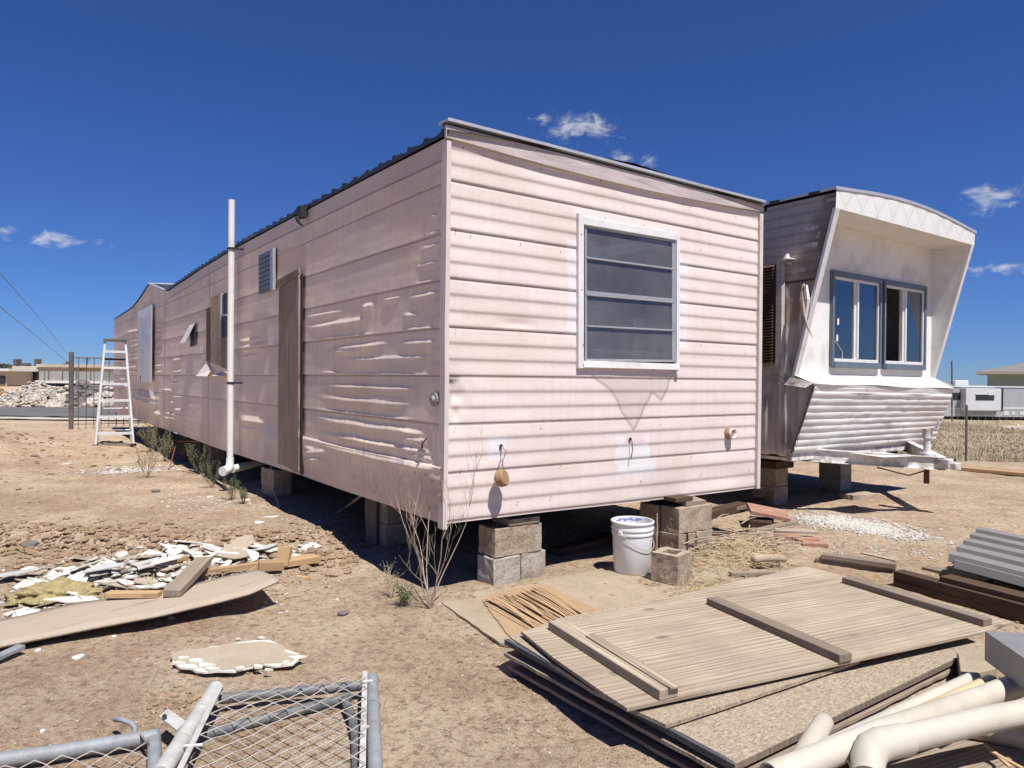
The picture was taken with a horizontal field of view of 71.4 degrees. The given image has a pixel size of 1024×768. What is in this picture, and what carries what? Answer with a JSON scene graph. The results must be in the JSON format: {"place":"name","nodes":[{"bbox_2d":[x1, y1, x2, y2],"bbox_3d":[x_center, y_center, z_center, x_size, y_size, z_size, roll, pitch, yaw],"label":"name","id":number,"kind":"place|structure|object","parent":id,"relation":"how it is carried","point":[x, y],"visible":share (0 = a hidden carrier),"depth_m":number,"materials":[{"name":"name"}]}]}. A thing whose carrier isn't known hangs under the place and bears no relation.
{"place":"outdoors","nodes":[
{"label":"outdoors","id":0,"kind":"place"},
{"bbox_2d":[0,406,122,416],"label":"road","id":1,"kind":"structure","parent":0,"point":[35,411],"depth_m":25.86,"materials":[{"name":"asphalt"}]},
{"bbox_2d":[0,417,136,419],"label":"road verge","id":2,"kind":"structure","parent":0,"point":[62,418],"depth_m":22.30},
{"bbox_2d":[147,689,379,743],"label":"gravel","id":3,"kind":"structure","parent":0,"point":[173,694],"depth_m":2.99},
{"bbox_2d":[0,385,1023,767],"bbox_3d":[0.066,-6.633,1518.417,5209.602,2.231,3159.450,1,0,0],"label":"ground","id":4,"kind":"structure","parent":0,"point":[50,679],"depth_m":4.27,"materials":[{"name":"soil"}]},
{"bbox_2d":[0,644,24,659],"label":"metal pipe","id":5,"kind":"object","parent":4,"relation":"on","point":[10,651],"visible":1,"depth_m":3.46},
{"bbox_2d":[0,369,38,385],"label":"pale building","id":6,"kind":"structure","parent":4,"relation":"on","point":[14,377],"depth_m":86.71,"materials":[{"name":"beige paint"}]},
{"bbox_2d":[0,380,68,406],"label":"rubble heap","id":7,"kind":"object","parent":4,"relation":"on","point":[37,393],"visible":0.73,"depth_m":31.18,"materials":[{"name":"stone"}]},
{"bbox_2d":[3,577,104,606],"bbox_3d":[-2.810,1.270,4.389,0.544,0.136,0.321,0,0,-33],"label":"insulation batt","id":8,"kind":"object","parent":4,"relation":"on","point":[33,594],"visible":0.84,"depth_m":4.32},
{"bbox_2d":[7,359,113,385],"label":"shed","id":9,"kind":"structure","parent":4,"relation":"on","point":[19,364],"depth_m":89.99,"materials":[{"name":"beige"}]},
{"bbox_2d":[43,596,98,603],"bbox_3d":[-2.586,1.272,4.201,0.308,0.009,0.159,10,-6,-31],"label":"drywall fragment","id":10,"kind":"object","parent":4,"relation":"on","point":[72,599],"visible":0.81,"depth_m":4.19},
{"bbox_2d":[39,371,113,386],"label":"storage trailer","id":11,"kind":"object","parent":4,"relation":"on","point":[56,378],"visible":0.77,"depth_m":60.00,"materials":[{"name":"white metal"}]},
{"bbox_2d":[0,716,161,767],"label":"chain link gate","id":12,"kind":"structure","parent":4,"relation":"on","point":[150,739],"depth_m":2.54,"materials":[{"name":"metal"}]},
{"bbox_2d":[57,379,106,406],"bbox_3d":[-19.701,0.524,32.990,2.506,1.484,3.467,1,0,0],"label":"rubble heap","id":13,"kind":"object","parent":4,"relation":"on","point":[82,393],"visible":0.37,"depth_m":32.08,"materials":[{"name":"stone"}]},
{"bbox_2d":[79,386,113,407],"bbox_3d":[-17.897,0.556,31.982,1.888,1.115,3.200,1,0,0],"label":"rubble heap","id":14,"kind":"object","parent":4,"relation":"on","point":[108,394],"visible":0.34,"depth_m":30.88,"materials":[{"name":"stone"}]},
{"bbox_2d":[68,352,145,429],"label":"metal gate","id":15,"kind":"structure","parent":4,"relation":"on","point":[71,391],"depth_m":18.33,"materials":[{"name":"metal"}]},
{"bbox_2d":[94,338,135,445],"bbox_3d":[-7.582,0.149,13.592,0.720,2.010,1.116,0,0,-29],"label":"stepladder","id":16,"kind":"object","parent":4,"relation":"on","point":[99,416],"visible":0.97,"depth_m":13.34,"materials":[{"name":"metal"}]},
{"bbox_2d":[0,427,239,502],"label":"dirt clods","id":17,"kind":"object","parent":4,"relation":"on","point":[36,462],"visible":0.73,"depth_m":11.70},
{"bbox_2d":[60,464,202,476],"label":"plaster crumbs","id":18,"kind":"object","parent":4,"relation":"on","point":[123,470],"visible":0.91,"depth_m":10.10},
{"bbox_2d":[0,570,279,647],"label":"panel board","id":19,"kind":"object","parent":4,"relation":"on","point":[68,619],"visible":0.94,"depth_m":3.96,"materials":[{"name":"wood"}]},
{"bbox_2d":[105,590,161,597],"bbox_3d":[-2.209,1.229,4.161,0.299,0.032,0.060,1,0,-2],"label":"stud offcut","id":20,"kind":"object","parent":19,"relation":"on","point":[134,594],"visible":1,"depth_m":4.13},
{"bbox_2d":[163,557,211,596],"bbox_3d":[-1.997,1.185,4.400,0.100,0.042,0.539,1,7,-5],"label":"stud offcut","id":21,"kind":"object","parent":19,"relation":"on","point":[182,582],"visible":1,"depth_m":4.33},
{"bbox_2d":[133,434,164,477],"bbox_3d":[-4.740,0.926,9.281,0.395,0.608,0.328,1,0,0],"label":"weed","id":22,"kind":"object","parent":4,"relation":"on","point":[149,459],"visible":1,"depth_m":9.30,"materials":[{"name":"beige plant"}]},
{"bbox_2d":[152,422,176,461],"bbox_3d":[-5.656,0.910,11.505,0.454,0.707,0.602,1,0,20],"label":"weed","id":23,"kind":"object","parent":4,"relation":"on","point":[167,446],"visible":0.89,"depth_m":11.54,"materials":[{"name":"green plant"}]},
{"bbox_2d":[16,550,328,609],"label":"splinters","id":24,"kind":"object","parent":4,"relation":"on","point":[168,573],"visible":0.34,"depth_m":4.52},
{"bbox_2d":[0,514,370,587],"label":"dirt clods","id":25,"kind":"object","parent":4,"relation":"on","point":[34,529],"visible":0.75,"depth_m":5.67,"materials":[{"name":"soil"}]},
{"bbox_2d":[185,444,212,473],"bbox_3d":[-4.324,0.992,9.850,0.374,0.497,0.504,0,0,-27],"label":"weed","id":26,"kind":"object","parent":4,"relation":"on","point":[206,452],"visible":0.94,"depth_m":9.80,"materials":[{"name":"green plant"}]},
{"bbox_2d":[0,520,418,627],"bbox_3d":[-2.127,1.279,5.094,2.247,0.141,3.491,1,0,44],"label":"debris crumbs","id":27,"kind":"object","parent":4,"relation":"on","point":[206,578],"visible":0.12,"depth_m":4.69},
{"bbox_2d":[148,490,284,515],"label":"plaster crumbs","id":28,"kind":"object","parent":4,"relation":"on","point":[219,505],"visible":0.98,"depth_m":7.26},
{"bbox_2d":[212,550,224,561],"bbox_3d":[-2.214,1.297,5.280,0.196,0.008,0.259,-17,13,8],"label":"drywall fragment","id":29,"kind":"object","parent":4,"relation":"on","point":[215,558],"visible":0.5,"depth_m":5.25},
{"bbox_2d":[215,549,248,558],"bbox_3d":[-2.042,1.257,5.280,0.301,0.008,0.199,-2,5,32],"label":"drywall fragment","id":30,"kind":"object","parent":29,"relation":"on","point":[242,553],"visible":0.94,"depth_m":5.24,"materials":[{"name":"paper"}]},
{"bbox_2d":[223,534,254,550],"bbox_3d":[-2.085,1.242,5.452,0.217,0.008,0.298,9,27,31],"label":"drywall fragment","id":31,"kind":"object","parent":30,"relation":"on","point":[244,542],"visible":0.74,"depth_m":5.48,"materials":[{"name":"paper"}]},
{"bbox_2d":[170,636,306,673],"bbox_3d":[-1.333,1.329,3.448,0.555,0.034,0.506,1,0,40],"label":"torn drywall sheet","id":32,"kind":"object","parent":4,"relation":"on","point":[242,656],"visible":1,"depth_m":3.43,"materials":[{"name":"paper"}]},
{"bbox_2d":[154,671,382,767],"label":"chain link gate","id":33,"kind":"structure","parent":4,"relation":"on","point":[188,730],"depth_m":2.71,"materials":[{"name":"metal"}]},
{"bbox_2d":[258,559,283,570],"bbox_3d":[-1.665,1.251,4.917,0.165,0.060,0.090,4,-1,-25],"label":"stud offcut","id":34,"kind":"object","parent":4,"relation":"on","point":[271,565],"visible":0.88,"depth_m":4.88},
{"bbox_2d":[202,561,258,575],"bbox_3d":[-1.865,1.235,4.769,0.045,0.040,0.413,1,-2,42],"label":"stud offcut","id":35,"kind":"object","parent":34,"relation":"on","point":[241,567],"visible":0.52,"depth_m":4.74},
{"bbox_2d":[262,485,290,496],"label":"concrete block","id":36,"kind":"structure","parent":4,"relation":"on","point":[267,490],"depth_m":7.76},
{"bbox_2d":[261,466,291,488],"bbox_3d":[-2.616,1.030,7.901,0.209,0.206,0.398,0,0,-38],"label":"concrete block","id":37,"kind":"object","parent":36,"relation":"on","point":[281,478],"depth_m":7.77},
{"bbox_2d":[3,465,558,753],"bbox_3d":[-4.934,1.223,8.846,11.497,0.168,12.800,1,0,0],"label":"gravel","id":38,"kind":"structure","parent":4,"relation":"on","point":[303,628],"depth_m":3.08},
{"bbox_2d":[284,553,319,567],"bbox_3d":[-1.557,1.281,5.157,0.308,0.045,0.120,2,0,-40],"label":"stud offcut","id":39,"kind":"object","parent":4,"relation":"on","point":[300,560],"visible":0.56,"depth_m":5.15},
{"bbox_2d":[276,546,291,566],"bbox_3d":[-1.627,1.228,5.073,0.090,0.136,0.050,5,-17,0],"label":"stud offcut","id":40,"kind":"object","parent":39,"relation":"on","point":[284,553],"visible":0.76,"depth_m":5.05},
{"bbox_2d":[366,498,377,544],"bbox_3d":[-1.167,1.101,5.954,0.090,0.470,0.090,1,-1,0],"label":"support post","id":41,"kind":"object","parent":4,"relation":"on","point":[371,522],"visible":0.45,"depth_m":5.91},
{"bbox_2d":[378,522,406,545],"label":"concrete block","id":42,"kind":"structure","parent":4,"relation":"on","point":[392,534],"depth_m":5.90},
{"bbox_2d":[365,498,407,524],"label":"concrete block","id":43,"kind":"structure","parent":42,"relation":"on","point":[389,515],"depth_m":5.90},
{"bbox_2d":[394,580,414,606],"bbox_3d":[-0.659,1.274,4.335,0.118,0.159,0.122,1,0,38],"label":"weed","id":44,"kind":"object","parent":4,"relation":"on","point":[405,597],"visible":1,"depth_m":4.32,"materials":[{"name":"green plant"}]},
{"bbox_2d":[390,416,485,608],"bbox_3d":[-0.437,0.759,4.347,0.632,1.189,0.683,1,0,0],"label":"dry bush","id":45,"kind":"object","parent":4,"relation":"on","point":[422,570],"visible":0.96,"depth_m":4.25,"materials":[{"name":"brown plant"}]},
{"bbox_2d":[114,117,766,529],"bbox_3d":[-3.912,-0.344,12.025,3.370,3.234,16.490,0,0,-36],"label":"mobile home","id":46,"kind":"object","parent":4,"relation":"on","point":[456,287],"visible":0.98,"depth_m":5.45,"materials":[{"name":"pink paint"}]},
{"bbox_2d":[137,305,151,381],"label":"corrugated window cover","id":47,"kind":"structure","parent":46,"relation":"in","point":[144,336],"depth_m":13.51,"materials":[{"name":"metal"}]},
{"bbox_2d":[206,293,227,368],"bbox_3d":[-3.808,-0.666,9.130,0.042,0.954,1.137,0,0,-36],"label":"boarded window","id":48,"kind":"structure","parent":46,"relation":"in","point":[216,315],"depth_m":9.05,"materials":[{"name":"brown wood"}]},
{"bbox_2d":[219,199,266,475],"bbox_3d":[-3.063,-0.537,8.643,0.153,3.165,1.218,1,0,18],"label":"drain pipe","id":49,"kind":"object","parent":46,"relation":"attached to","point":[230,466],"visible":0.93,"depth_m":8.17,"materials":[{"name":"white plastic"}]},
{"bbox_2d":[259,248,275,293],"bbox_3d":[-2.554,-1.165,7.393,0.028,0.427,0.541,0,0,-36],"label":"louvre window","id":50,"kind":"structure","parent":46,"relation":"in","point":[267,260],"depth_m":7.32,"materials":[{"name":"metal"}]},
{"bbox_2d":[278,274,299,471],"bbox_3d":[-2.125,-0.116,6.794,0.024,1.871,0.609,0,0,-36],"label":"boarded door","id":51,"kind":"structure","parent":46,"relation":"in","point":[289,293],"depth_m":6.75,"materials":[{"name":"wood"}]},
{"bbox_2d":[495,446,508,486],"bbox_3d":[-0.060,0.539,4.633,0.081,0.261,0.139,1,0,20],"label":"hanging wood plug","id":52,"kind":"object","parent":46,"relation":"hanging from","point":[501,477],"visible":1,"depth_m":4.59,"materials":[{"name":"wood"}]},
{"bbox_2d":[576,213,679,374],"bbox_3d":[0.893,-0.646,5.385,1.082,1.136,0.056,0,0,-36],"label":"window","id":53,"kind":"structure","parent":46,"relation":"in","point":[583,223],"depth_m":5.33,"materials":[{"name":"white paint"}]},
{"bbox_2d":[477,553,520,585],"bbox_3d":[-0.090,1.270,4.872,0.235,0.213,0.208,0,0,-36],"label":"concrete block","id":54,"kind":"object","parent":4,"relation":"on","point":[492,571],"depth_m":4.79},
{"bbox_2d":[479,522,541,557],"bbox_3d":[-0.011,1.064,4.944,0.408,0.201,0.208,0,0,-37],"label":"concrete block","id":55,"kind":"object","parent":54,"relation":"on","point":[497,540],"depth_m":4.85,"materials":[{"name":"concrete"}]},
{"bbox_2d":[493,514,539,525],"bbox_3d":[0.030,0.940,4.966,0.260,0.045,0.200,0,0,-36],"label":"wood shim","id":56,"kind":"object","parent":55,"relation":"on","point":[523,520],"visible":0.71,"depth_m":4.89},
{"bbox_2d":[441,584,597,646],"bbox_3d":[0.123,1.337,4.172,0.793,0.046,1.096,0,0,-29],"label":"split plywood sheet","id":57,"kind":"object","parent":4,"relation":"on","point":[515,610],"visible":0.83,"depth_m":4.22,"materials":[{"name":"wood"}]},
{"bbox_2d":[519,549,544,579],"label":"concrete block","id":58,"kind":"structure","parent":4,"relation":"on","point":[532,564],"depth_m":4.94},
{"bbox_2d":[508,663,704,767],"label":"strand board","id":59,"kind":"object","parent":4,"relation":"on","point":[652,744],"visible":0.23,"depth_m":2.85,"materials":[{"name":"wood"}]},
{"bbox_2d":[525,667,958,757],"bbox_3d":[1.349,1.326,3.574,2.395,0.016,1.366,0,0,-35],"label":"strand board","id":60,"kind":"object","parent":59,"relation":"on","point":[937,683],"visible":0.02,"depth_m":3.07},
{"bbox_2d":[504,650,956,767],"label":"strand board","id":61,"kind":"object","parent":60,"relation":"on","point":[606,707],"visible":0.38,"depth_m":2.82,"materials":[{"name":"wood"}]},
{"bbox_2d":[504,638,983,767],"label":"strand board","id":62,"kind":"object","parent":61,"relation":"on","point":[742,735],"visible":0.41,"depth_m":2.77,"materials":[{"name":"wood"}]},
{"bbox_2d":[510,600,859,728],"bbox_3d":[0.773,1.225,3.343,1.320,0.016,1.133,0,0,-32],"label":"strand board","id":63,"kind":"object","parent":62,"relation":"on","point":[669,715],"visible":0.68,"depth_m":2.80,"materials":[{"name":"wood"}]},
{"bbox_2d":[521,566,1011,711],"bbox_3d":[1.236,1.173,3.531,2.346,0.063,1.220,0,0,-31],"label":"plywood panel","id":64,"kind":"object","parent":63,"relation":"on","point":[759,629],"visible":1,"depth_m":3.38,"materials":[{"name":"wood"}]},
{"bbox_2d":[957,645,996,677],"bbox_3d":[2.054,1.268,3.149,0.140,0.090,0.484,1,0,29],"label":"wood offcut","id":65,"kind":"object","parent":60,"relation":"on","point":[973,660],"visible":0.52,"depth_m":3.12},
{"bbox_2d":[535,567,705,609],"bbox_3d":[0.785,1.355,4.800,1.062,0.016,0.817,0,0,-31],"label":"board","id":66,"kind":"object","parent":4,"relation":"on","point":[583,587],"visible":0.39,"depth_m":4.70,"materials":[{"name":"wood"}]},
{"bbox_2d":[611,516,653,574],"bbox_3d":[0.867,1.161,5.131,0.310,0.366,0.310,1,0,0],"label":"bucket","id":67,"kind":"object","parent":66,"relation":"on","point":[632,536],"visible":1,"depth_m":5.01,"materials":[{"name":"plastic"}]},
{"bbox_2d":[650,547,692,585],"bbox_3d":[1.095,1.249,4.887,0.211,0.204,0.208,1,0,42],"label":"concrete block","id":68,"kind":"object","parent":66,"relation":"on","point":[672,566],"depth_m":4.82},
{"bbox_2d":[548,497,765,555],"bbox_3d":[1.574,1.322,6.820,0.140,0.070,3.523,1,0,45],"label":"lumber","id":69,"kind":"object","parent":4,"relation":"on","point":[591,543],"visible":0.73,"depth_m":5.88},
{"bbox_2d":[640,500,674,550],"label":"concrete block","id":70,"kind":"structure","parent":4,"relation":"on","point":[651,509],"depth_m":5.72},
{"bbox_2d":[659,530,686,550],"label":"concrete block","id":71,"kind":"structure","parent":4,"relation":"on","point":[672,539],"depth_m":5.57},
{"bbox_2d":[695,529,712,554],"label":"concrete block","id":72,"kind":"structure","parent":4,"relation":"on","point":[704,533],"depth_m":5.68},
{"bbox_2d":[661,503,711,533],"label":"concrete block","id":73,"kind":"structure","parent":72,"relation":"on","point":[677,518],"depth_m":5.62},
{"bbox_2d":[641,526,809,594],"bbox_3d":[1.764,1.319,5.559,1.061,0.154,2.726,1,0,22],"label":"straw pile","id":74,"kind":"object","parent":4,"relation":"on","point":[745,554],"visible":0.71,"depth_m":5.41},
{"bbox_2d":[750,554,786,562],"bbox_3d":[1.905,1.293,5.282,0.284,0.058,0.070,3,0,-16],"label":"log chunk","id":75,"kind":"object","parent":74,"relation":"on","point":[768,558],"visible":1,"depth_m":5.25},
{"bbox_2d":[693,561,758,588],"bbox_3d":[1.445,1.362,4.889,0.469,0.014,1.119,1,0,31],"label":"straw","id":76,"kind":"object","parent":4,"relation":"on","point":[725,575],"visible":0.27,"depth_m":5.09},
{"bbox_2d":[729,570,776,575],"bbox_3d":[1.698,1.336,5.027,0.333,0.025,0.050,1,0,-7],"label":"wood strip","id":77,"kind":"object","parent":76,"relation":"on","point":[751,573],"visible":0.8,"depth_m":5.01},
{"bbox_2d":[682,514,808,561],"bbox_3d":[1.949,1.282,6.003,1.095,0.179,1.718,1,0,11],"label":"twig tangle","id":78,"kind":"object","parent":4,"relation":"on","point":[744,535],"visible":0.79,"depth_m":5.78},
{"bbox_2d":[746,516,773,529],"bbox_3d":[2.330,1.316,6.691,0.220,0.090,0.260,1,0,26],"label":"wood block","id":79,"kind":"object","parent":4,"relation":"on","point":[758,522],"depth_m":6.61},
{"bbox_2d":[753,485,787,504],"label":"concrete block","id":80,"kind":"structure","parent":4,"relation":"on","point":[772,495],"depth_m":8.13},
{"bbox_2d":[760,467,787,486],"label":"concrete block","id":81,"kind":"structure","parent":80,"relation":"on","point":[773,477],"depth_m":8.13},
{"bbox_2d":[760,458,793,468],"bbox_3d":[2.994,0.916,8.246,0.340,0.085,0.380,0,0,-36],"label":"wood shim","id":82,"kind":"object","parent":81,"relation":"on","point":[773,464],"visible":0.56,"depth_m":8.09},
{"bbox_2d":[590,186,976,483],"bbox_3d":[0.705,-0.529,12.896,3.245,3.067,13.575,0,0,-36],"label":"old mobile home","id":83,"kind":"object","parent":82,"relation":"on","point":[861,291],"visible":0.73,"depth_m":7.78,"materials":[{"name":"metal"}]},
{"bbox_2d":[829,270,882,368],"bbox_3d":[3.854,-0.702,7.986,1.030,1.050,0.085,0,0,-36],"label":"window","id":84,"kind":"structure","parent":83,"relation":"in","point":[855,313],"depth_m":7.98,"materials":[{"name":"glass"}]},
{"bbox_2d":[881,279,926,369],"bbox_3d":[4.741,-0.697,8.619,1.030,1.050,0.085,0,0,-36],"label":"window","id":85,"kind":"structure","parent":83,"relation":"in","point":[912,297],"depth_m":8.69,"materials":[{"name":"glass"}]},
{"bbox_2d":[748,519,798,535],"bbox_3d":[2.392,1.317,6.507,0.564,0.050,0.090,-5,3,-29],"label":"lumber","id":86,"kind":"object","parent":4,"relation":"on","point":[783,524],"visible":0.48,"depth_m":6.51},
{"bbox_2d":[746,502,790,521],"bbox_3d":[2.452,1.226,6.820,0.360,0.035,0.400,10,4,13],"label":"paver","id":87,"kind":"object","parent":86,"relation":"on","point":[769,512],"visible":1,"depth_m":6.72,"materials":[{"name":"red brick"}]},
{"bbox_2d":[776,506,863,530],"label":"plaster crumbs","id":88,"kind":"object","parent":4,"relation":"on","point":[814,521],"visible":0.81,"depth_m":7.19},
{"bbox_2d":[819,473,851,490],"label":"concrete block","id":89,"kind":"structure","parent":4,"relation":"on","point":[835,482],"depth_m":9.16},
{"bbox_2d":[819,463,851,475],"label":"concrete block","id":90,"kind":"structure","parent":89,"relation":"on","point":[836,469],"depth_m":9.15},
{"bbox_2d":[815,556,895,572],"bbox_3d":[2.571,1.355,5.338,0.542,0.042,0.100,1,0,31],"label":"lumber","id":91,"kind":"object","parent":4,"relation":"on","point":[818,559],"visible":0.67,"depth_m":5.30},
{"bbox_2d":[821,552,896,568],"bbox_3d":[2.577,1.314,5.303,0.501,0.038,0.090,1,0,34],"label":"lumber","id":92,"kind":"object","parent":91,"relation":"on","point":[860,560],"visible":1,"depth_m":5.27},
{"bbox_2d":[839,491,876,499],"bbox_3d":[4.131,1.388,8.502,0.408,0.178,0.207,0,0,-24],"label":"concrete block","id":93,"kind":"object","parent":4,"relation":"on","point":[860,495],"depth_m":8.44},
{"bbox_2d":[781,507,953,544],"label":"plaster crumbs","id":94,"kind":"object","parent":4,"relation":"on","point":[855,525],"visible":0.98,"depth_m":6.75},
{"bbox_2d":[799,541,948,560],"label":"plaster crumbs","id":95,"kind":"object","parent":4,"relation":"on","point":[923,552],"visible":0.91,"depth_m":5.81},
{"bbox_2d":[886,739,1023,767],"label":"plank","id":96,"kind":"object","parent":4,"relation":"on","point":[970,753],"visible":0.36,"depth_m":2.54,"materials":[{"name":"wood"}]},
{"bbox_2d":[922,565,992,583],"bbox_3d":[3.185,1.368,5.104,0.100,0.030,0.434,0,0,-34],"label":"lumber","id":97,"kind":"object","parent":4,"relation":"on","point":[937,570],"visible":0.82,"depth_m":5.11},
{"bbox_2d":[893,569,1023,622],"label":"lumber","id":98,"kind":"object","parent":4,"relation":"on","point":[930,586],"visible":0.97,"depth_m":4.46,"materials":[{"name":"wood"}]},
{"bbox_2d":[898,405,1023,460],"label":"wire fence","id":99,"kind":"object","parent":4,"relation":"on","point":[966,429],"visible":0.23,"depth_m":12.82,"materials":[{"name":"metal"}]},
{"bbox_2d":[939,574,1023,602],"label":"lumber","id":100,"kind":"object","parent":4,"relation":"on","point":[991,589],"visible":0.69,"depth_m":4.38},
{"bbox_2d":[954,534,1023,586],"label":"roofing sheet","id":101,"kind":"object","parent":100,"relation":"on","point":[991,573],"visible":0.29,"depth_m":4.55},
{"bbox_2d":[948,526,1023,576],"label":"roofing sheet","id":102,"kind":"object","parent":101,"relation":"on","point":[979,537],"visible":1,"depth_m":4.91,"materials":[{"name":"metal"}]},
{"bbox_2d":[944,380,1023,419],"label":"travel trailer","id":103,"kind":"object","parent":4,"relation":"on","point":[1007,402],"visible":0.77,"depth_m":60.00,"materials":[{"name":"white metal"}]},
{"bbox_2d":[961,467,1023,475],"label":"plank","id":104,"kind":"object","parent":4,"relation":"on","point":[1005,472],"visible":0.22,"depth_m":11.11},
{"bbox_2d":[1000,759,1023,767],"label":"plank","id":105,"kind":"object","parent":4,"relation":"on","point":[1021,762],"depth_m":2.52,"materials":[{"name":"brown wood"}]},
{"bbox_2d":[971,727,1023,749],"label":"plastic pipe","id":106,"kind":"object","parent":105,"relation":"on","point":[1014,738],"visible":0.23,"depth_m":2.61,"materials":[{"name":"beige plastic"}]},
{"bbox_2d":[838,675,997,767],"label":"plastic pipe","id":107,"kind":"object","parent":106,"relation":"on","point":[982,680],"visible":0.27,"depth_m":2.78,"materials":[{"name":"beige plastic"}]},
{"bbox_2d":[759,676,1023,767],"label":"plastic pipe","id":108,"kind":"object","parent":107,"relation":"on","point":[833,751],"visible":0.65,"depth_m":2.43,"materials":[{"name":"white plastic"}]},
{"bbox_2d":[792,712,833,750],"bbox_3d":[0.989,1.192,2.357,0.067,0.096,0.317,1,0,39],"label":"plastic pipe","id":109,"kind":"object","parent":108,"relation":"on","point":[820,726],"visible":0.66,"depth_m":2.38,"materials":[{"name":"white plastic"}]},
{"bbox_2d":[850,699,1023,767],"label":"plastic pipe","id":110,"kind":"object","parent":108,"relation":"on","point":[882,746],"visible":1,"depth_m":2.32,"materials":[{"name":"white plastic"}]},
{"bbox_2d":[985,631,1023,689],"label":"metal duct","id":111,"kind":"object","parent":108,"relation":"on","point":[1001,657],"visible":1,"depth_m":2.80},
{"bbox_2d":[826,672,977,737],"bbox_3d":[1.363,1.214,2.580,1.316,0.064,0.057,0,0,-34],"label":"plastic pipe","id":112,"kind":"object","parent":107,"relation":"on","point":[952,684],"visible":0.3,"depth_m":2.71,"materials":[{"name":"white plastic"}]},
{"bbox_2d":[0,0,1023,384],"label":"sky","id":113,"kind":"structure","parent":0,"point":[129,129],"materials":[{"name":"blue"}]},
{"bbox_2d":[897,419,1023,461],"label":"dry grass","id":114,"kind":"structure","parent":0,"point":[988,455],"depth_m":17.38,"materials":[{"name":"plant"}]},
{"bbox_2d":[975,363,1023,385],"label":"house","id":115,"kind":"structure","parent":0,"point":[1011,375],"depth_m":75.26,"materials":[{"name":"grey paint"}]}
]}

